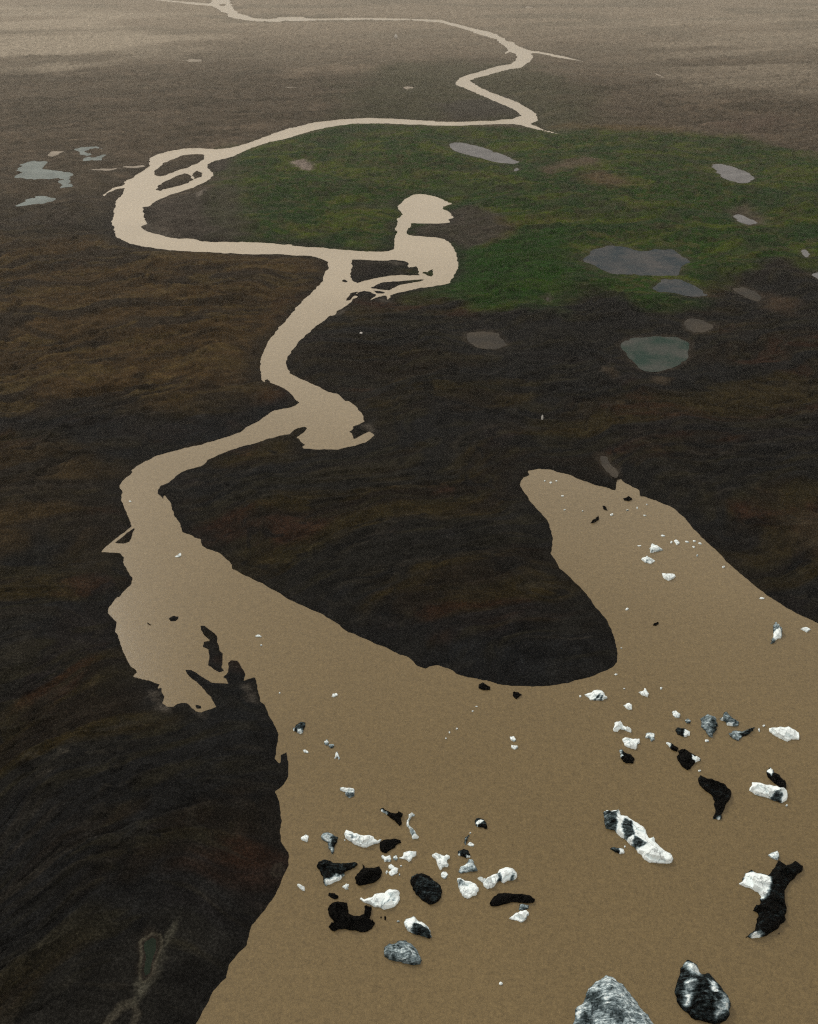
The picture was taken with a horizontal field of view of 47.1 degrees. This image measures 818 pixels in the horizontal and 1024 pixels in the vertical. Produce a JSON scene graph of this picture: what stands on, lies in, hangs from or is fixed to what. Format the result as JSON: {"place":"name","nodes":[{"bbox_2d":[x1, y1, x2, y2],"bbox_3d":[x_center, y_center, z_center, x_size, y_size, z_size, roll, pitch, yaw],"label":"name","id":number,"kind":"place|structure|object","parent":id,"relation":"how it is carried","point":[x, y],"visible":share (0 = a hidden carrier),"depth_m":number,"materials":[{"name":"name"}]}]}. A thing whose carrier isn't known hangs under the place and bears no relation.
{"place":"outdoors","nodes":[
{"label":"outdoors","id":0,"kind":"place"},
{"bbox_2d":[16,196,55,205],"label":"pond water","id":1,"kind":"structure","parent":0,"point":[40,200],"depth_m":448.23,"materials":[{"name":"grey liquid"}]},
{"bbox_2d":[15,161,72,187],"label":"pond water","id":2,"kind":"structure","parent":0,"point":[34,170],"depth_m":492.93,"materials":[{"name":"grey liquid"}]},
{"bbox_2d":[48,151,62,156],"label":"pond water","id":3,"kind":"structure","parent":0,"point":[53,153],"depth_m":532.25,"materials":[{"name":"beige liquid"}]},
{"bbox_2d":[74,146,105,160],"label":"pond water","id":4,"kind":"structure","parent":0,"point":[81,150],"depth_m":532.25,"materials":[{"name":"grey liquid"}]},
{"bbox_2d":[92,165,144,170],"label":"pond water","id":5,"kind":"structure","parent":0,"point":[124,166],"depth_m":504.10,"materials":[{"name":"beige liquid"}]},
{"bbox_2d":[144,937,155,974],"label":"pond water","id":6,"kind":"structure","parent":0,"point":[150,947],"depth_m":127.13,"materials":[{"name":"grey liquid"}]},
{"bbox_2d":[184,59,201,61],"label":"pond water","id":7,"kind":"structure","parent":0,"point":[194,60],"depth_m":846.05,"materials":[{"name":"beige liquid"}]},
{"bbox_2d":[0,0,817,1023],"bbox_3d":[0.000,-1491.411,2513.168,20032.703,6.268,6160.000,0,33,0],"label":"ground","id":8,"kind":"structure","parent":0,"point":[136,814],"depth_m":283.28,"materials":[{"name":"soil"}]},
{"bbox_2d":[102,0,817,1023],"bbox_3d":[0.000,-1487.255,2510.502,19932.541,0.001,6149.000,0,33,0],"label":"river water","id":9,"kind":"structure","parent":0,"point":[548,792],"depth_m":157.05,"materials":[{"name":"beige liquid"}]},
{"bbox_2d":[293,722,304,733],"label":"iceberg","id":10,"kind":"object","parent":9,"relation":"on","point":[299,727],"visible":1,"depth_m":162.06,"materials":[{"name":"black ice"}]},
{"bbox_2d":[297,884,304,890],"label":"rock","id":11,"kind":"object","parent":9,"relation":"on","point":[301,887],"visible":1,"depth_m":136.04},
{"bbox_2d":[301,835,308,841],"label":"ice chunk","id":12,"kind":"object","parent":9,"relation":"on","point":[305,838],"visible":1,"depth_m":143.12,"materials":[{"name":"white ice"}]},
{"bbox_2d":[321,832,337,853],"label":"iceberg","id":13,"kind":"object","parent":9,"relation":"on","point":[330,839],"visible":1,"depth_m":142.90,"materials":[{"name":"grey ice"}]},
{"bbox_2d":[328,893,337,898],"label":"ice chunk","id":14,"kind":"object","parent":9,"relation":"on","point":[333,895],"visible":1,"depth_m":134.87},
{"bbox_2d":[317,859,357,885],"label":"iceberg","id":15,"kind":"object","parent":9,"relation":"on","point":[331,872],"visible":1,"depth_m":137.97,"materials":[{"name":"black ice"}]},
{"bbox_2d":[340,787,354,797],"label":"ice chunk","id":16,"kind":"object","parent":9,"relation":"on","point":[349,792],"visible":1,"depth_m":150.69,"materials":[{"name":"white ice"}]},
{"bbox_2d":[328,901,374,931],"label":"iceberg","id":17,"kind":"object","parent":9,"relation":"on","point":[341,917],"visible":1,"depth_m":131.31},
{"bbox_2d":[344,830,380,846],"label":"iceberg","id":18,"kind":"object","parent":9,"relation":"on","point":[361,840],"visible":1,"depth_m":142.49,"materials":[{"name":"white ice"}]},
{"bbox_2d":[355,864,381,885],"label":"iceberg","id":19,"kind":"object","parent":9,"relation":"on","point":[364,876],"visible":1,"depth_m":137.17,"materials":[{"name":"black ice"}]},
{"bbox_2d":[360,889,399,909],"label":"iceberg","id":20,"kind":"object","parent":9,"relation":"on","point":[389,898],"visible":1,"depth_m":134.10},
{"bbox_2d":[381,855,390,861],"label":"ice chunk","id":21,"kind":"object","parent":9,"relation":"on","point":[387,858],"visible":1,"depth_m":140.10,"materials":[{"name":"white ice"}]},
{"bbox_2d":[380,839,400,852],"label":"iceberg","id":22,"kind":"object","parent":9,"relation":"on","point":[386,845],"visible":1,"depth_m":142.04,"materials":[{"name":"black ice"}]},
{"bbox_2d":[380,808,402,825],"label":"iceberg","id":23,"kind":"object","parent":9,"relation":"on","point":[396,817],"visible":1,"depth_m":146.45,"materials":[{"name":"black ice"}]},
{"bbox_2d":[388,864,397,875],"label":"ice chunk","id":24,"kind":"object","parent":9,"relation":"on","point":[393,871],"visible":1,"depth_m":138.40,"materials":[{"name":"white ice"}]},
{"bbox_2d":[384,940,421,964],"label":"iceberg","id":25,"kind":"object","parent":9,"relation":"on","point":[404,951],"visible":1,"depth_m":126.98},
{"bbox_2d":[400,851,415,861],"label":"iceberg","id":26,"kind":"object","parent":9,"relation":"on","point":[408,855],"visible":1,"depth_m":140.53,"materials":[{"name":"white ice"}]},
{"bbox_2d":[406,813,418,838],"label":"iceberg","id":27,"kind":"object","parent":9,"relation":"on","point":[414,834],"visible":1,"depth_m":144.47,"materials":[{"name":"white ice"}]},
{"bbox_2d":[404,916,431,938],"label":"iceberg","id":28,"kind":"object","parent":9,"relation":"on","point":[414,925],"visible":1,"depth_m":130.15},
{"bbox_2d":[410,873,441,904],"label":"iceberg","id":29,"kind":"object","parent":9,"relation":"on","point":[427,889],"visible":1,"depth_m":135.43,"materials":[{"name":"black ice"}]},
{"bbox_2d":[432,853,449,869],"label":"iceberg","id":30,"kind":"object","parent":9,"relation":"on","point":[441,860],"visible":1,"depth_m":139.73,"materials":[{"name":"white ice"}]},
{"bbox_2d":[441,872,447,878],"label":"rock","id":31,"kind":"object","parent":9,"relation":"on","point":[444,875],"visible":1,"depth_m":137.82,"materials":[{"name":"white stone"}]},
{"bbox_2d":[458,849,469,857],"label":"ice chunk","id":32,"kind":"object","parent":9,"relation":"on","point":[464,853],"visible":1,"depth_m":140.76,"materials":[{"name":"black ice"}]},
{"bbox_2d":[457,878,478,898],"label":"iceberg","id":33,"kind":"object","parent":9,"relation":"on","point":[469,889],"visible":1,"depth_m":135.64,"materials":[{"name":"white ice"}]},
{"bbox_2d":[458,859,477,872],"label":"iceberg","id":34,"kind":"object","parent":9,"relation":"on","point":[469,866],"visible":1,"depth_m":138.65,"materials":[{"name":"white ice"}]},
{"bbox_2d":[475,818,486,828],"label":"ice chunk","id":35,"kind":"object","parent":9,"relation":"on","point":[480,822],"visible":1,"depth_m":145.46,"materials":[{"name":"black ice"}]},
{"bbox_2d":[479,682,489,689],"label":"ice chunk","id":36,"kind":"object","parent":9,"relation":"on","point":[483,686],"visible":1,"depth_m":170.57,"materials":[{"name":"black ice"}]},
{"bbox_2d":[478,867,516,888],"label":"iceberg","id":37,"kind":"object","parent":9,"relation":"on","point":[504,875],"visible":1,"depth_m":137.19,"materials":[{"name":"white ice"}]},
{"bbox_2d":[490,893,534,905],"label":"iceberg","id":38,"kind":"object","parent":9,"relation":"on","point":[498,899],"visible":1,"depth_m":134.26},
{"bbox_2d":[513,691,521,698],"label":"ice chunk","id":39,"kind":"object","parent":9,"relation":"on","point":[516,695],"visible":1,"depth_m":169.01,"materials":[{"name":"black ice"}]},
{"bbox_2d":[510,910,528,921],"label":"iceberg","id":40,"kind":"object","parent":9,"relation":"on","point":[520,916],"visible":1,"depth_m":132.03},
{"bbox_2d":[519,904,528,909],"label":"ice chunk","id":41,"kind":"object","parent":9,"relation":"on","point":[523,907],"visible":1,"depth_m":133.42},
{"bbox_2d":[585,690,606,700],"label":"iceberg","id":42,"kind":"object","parent":9,"relation":"on","point":[597,695],"visible":1,"depth_m":168.66,"materials":[{"name":"white ice"}]},
{"bbox_2d":[573,975,652,1023],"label":"iceberg","id":43,"kind":"object","parent":9,"relation":"on","point":[609,1000],"visible":1,"depth_m":120.01,"materials":[{"name":"white ice"}]},
{"bbox_2d":[610,847,623,853],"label":"ice chunk","id":44,"kind":"object","parent":9,"relation":"on","point":[618,850],"visible":1,"depth_m":141.34,"materials":[{"name":"black ice"}]},
{"bbox_2d":[613,721,630,731],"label":"iceberg","id":45,"kind":"object","parent":9,"relation":"on","point":[618,726],"visible":1,"depth_m":162.17,"materials":[{"name":"white ice"}]},
{"bbox_2d":[619,749,634,763],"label":"iceberg","id":46,"kind":"object","parent":9,"relation":"on","point":[626,757],"visible":1,"depth_m":156.33,"materials":[{"name":"black ice"}]},
{"bbox_2d":[623,703,631,709],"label":"ice chunk","id":47,"kind":"object","parent":9,"relation":"on","point":[628,706],"visible":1,"depth_m":166.46,"materials":[{"name":"white ice"}]},
{"bbox_2d":[623,496,632,500],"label":"ice chunk","id":48,"kind":"object","parent":9,"relation":"on","point":[628,498],"visible":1,"depth_m":224.48,"materials":[{"name":"black ice"}]},
{"bbox_2d":[622,737,639,748],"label":"iceberg","id":49,"kind":"object","parent":9,"relation":"on","point":[630,743],"visible":1,"depth_m":159.31,"materials":[{"name":"white ice"}]},
{"bbox_2d":[603,810,672,863],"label":"iceberg","id":50,"kind":"object","parent":9,"relation":"on","point":[631,832],"visible":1,"depth_m":142.89,"materials":[{"name":"white ice"}]},
{"bbox_2d":[639,688,648,696],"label":"ice chunk","id":51,"kind":"object","parent":9,"relation":"on","point":[645,693],"visible":1,"depth_m":169.33,"materials":[{"name":"white ice"}]},
{"bbox_2d":[641,556,654,563],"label":"iceberg","id":52,"kind":"object","parent":9,"relation":"on","point":[647,559],"visible":1,"depth_m":203.58,"materials":[{"name":"white ice"}]},
{"bbox_2d":[645,733,654,740],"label":"ice chunk","id":53,"kind":"object","parent":9,"relation":"on","point":[650,736],"visible":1,"depth_m":160.66,"materials":[{"name":"white ice"}]},
{"bbox_2d":[649,544,662,552],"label":"iceberg","id":54,"kind":"object","parent":9,"relation":"on","point":[653,548],"visible":1,"depth_m":207.02,"materials":[{"name":"white ice"}]},
{"bbox_2d":[662,573,675,580],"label":"iceberg","id":55,"kind":"object","parent":9,"relation":"on","point":[668,577],"visible":1,"depth_m":198.43,"materials":[{"name":"white ice"}]},
{"bbox_2d":[666,742,677,751],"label":"ice chunk","id":56,"kind":"object","parent":9,"relation":"on","point":[672,747],"visible":1,"depth_m":158.51,"materials":[{"name":"black ice"}]},
{"bbox_2d":[672,711,679,717],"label":"ice chunk","id":57,"kind":"object","parent":9,"relation":"on","point":[676,714],"visible":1,"depth_m":164.95,"materials":[{"name":"white ice"}]},
{"bbox_2d":[675,727,689,736],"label":"ice chunk","id":58,"kind":"object","parent":9,"relation":"on","point":[683,732],"visible":1,"depth_m":161.37,"materials":[{"name":"black ice"}]},
{"bbox_2d":[677,749,700,769],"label":"iceberg","id":59,"kind":"object","parent":9,"relation":"on","point":[687,759],"visible":1,"depth_m":156.17,"materials":[{"name":"black ice"}]},
{"bbox_2d":[675,960,730,1023],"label":"iceberg","id":60,"kind":"object","parent":9,"relation":"on","point":[701,997],"visible":1,"depth_m":121.55,"materials":[{"name":"black ice"}]},
{"bbox_2d":[700,714,717,736],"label":"iceberg","id":61,"kind":"object","parent":9,"relation":"on","point":[709,724],"visible":1,"depth_m":162.80,"materials":[{"name":"grey ice"}]},
{"bbox_2d":[698,775,730,819],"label":"iceberg","id":62,"kind":"object","parent":9,"relation":"on","point":[719,792],"visible":1,"depth_m":150.22,"materials":[{"name":"black ice"}]},
{"bbox_2d":[720,712,738,726],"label":"iceberg","id":63,"kind":"object","parent":9,"relation":"on","point":[728,719],"visible":1,"depth_m":163.67,"materials":[{"name":"grey ice"}]},
{"bbox_2d":[729,727,754,740],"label":"iceberg","id":64,"kind":"object","parent":9,"relation":"on","point":[737,735],"visible":1,"depth_m":161.14,"materials":[{"name":"grey ice"}]},
{"bbox_2d":[749,782,787,802],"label":"iceberg","id":65,"kind":"object","parent":9,"relation":"on","point":[776,794],"visible":1,"depth_m":150.05,"materials":[{"name":"white ice"}]},
{"bbox_2d":[739,860,802,937],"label":"iceberg","id":66,"kind":"object","parent":9,"relation":"on","point":[771,908],"visible":1,"depth_m":134.74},
{"bbox_2d":[768,851,778,859],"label":"ice chunk","id":67,"kind":"object","parent":9,"relation":"on","point":[774,855],"visible":1,"depth_m":140.53,"materials":[{"name":"white ice"}]},
{"bbox_2d":[766,767,785,788],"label":"iceberg","id":68,"kind":"object","parent":9,"relation":"on","point":[776,779],"visible":0.97,"depth_m":152.52,"materials":[{"name":"black ice"}]},
{"bbox_2d":[770,622,781,643],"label":"iceberg","id":69,"kind":"object","parent":9,"relation":"on","point":[777,631],"visible":1,"depth_m":182.97,"materials":[{"name":"white ice"}]},
{"bbox_2d":[769,726,798,741],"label":"iceberg","id":70,"kind":"object","parent":9,"relation":"on","point":[788,733],"visible":1,"depth_m":160.67,"materials":[{"name":"white ice"}]},
{"bbox_2d":[801,627,810,632],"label":"ice chunk","id":71,"kind":"object","parent":9,"relation":"on","point":[806,629],"visible":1,"depth_m":184.34,"materials":[{"name":"white ice"}]},
{"bbox_2d":[449,142,518,163],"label":"pond water","id":72,"kind":"structure","parent":0,"point":[476,151],"depth_m":534.38,"materials":[{"name":"grey liquid"}]},
{"bbox_2d":[467,332,506,348],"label":"pond water","id":73,"kind":"structure","parent":0,"point":[486,340],"depth_m":304.87,"materials":[{"name":"grey liquid"}]},
{"bbox_2d":[600,456,618,477],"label":"pond water","id":74,"kind":"structure","parent":0,"point":[609,468],"depth_m":236.31,"materials":[{"name":"grey liquid"}]},
{"bbox_2d":[583,246,689,275],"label":"pond water","id":75,"kind":"structure","parent":0,"point":[627,261],"depth_m":372.01,"materials":[{"name":"grey liquid"}]},
{"bbox_2d":[621,336,688,371],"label":"pond water","id":76,"kind":"structure","parent":0,"point":[655,354],"depth_m":297.40,"materials":[{"name":"grey liquid"}]},
{"bbox_2d":[653,279,706,296],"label":"pond water","id":77,"kind":"structure","parent":0,"point":[679,286],"depth_m":345.97,"materials":[{"name":"grey liquid"}]},
{"bbox_2d":[684,318,712,332],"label":"pond water","id":78,"kind":"structure","parent":0,"point":[696,325],"depth_m":315.69,"materials":[{"name":"grey liquid"}]},
{"bbox_2d":[712,164,754,182],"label":"pond water","id":79,"kind":"structure","parent":0,"point":[731,173],"depth_m":492.93,"materials":[{"name":"grey liquid"}]},
{"bbox_2d":[733,214,756,224],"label":"pond water","id":80,"kind":"structure","parent":0,"point":[743,219],"depth_m":420.01,"materials":[{"name":"grey liquid"}]},
{"bbox_2d":[733,287,760,300],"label":"pond water","id":81,"kind":"structure","parent":0,"point":[749,294],"depth_m":341.55,"materials":[{"name":"grey liquid"}]},
{"bbox_2d":[801,250,809,256],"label":"pond water","id":82,"kind":"structure","parent":0,"point":[805,253],"depth_m":380.50,"materials":[{"name":"grey liquid"}]}
]}

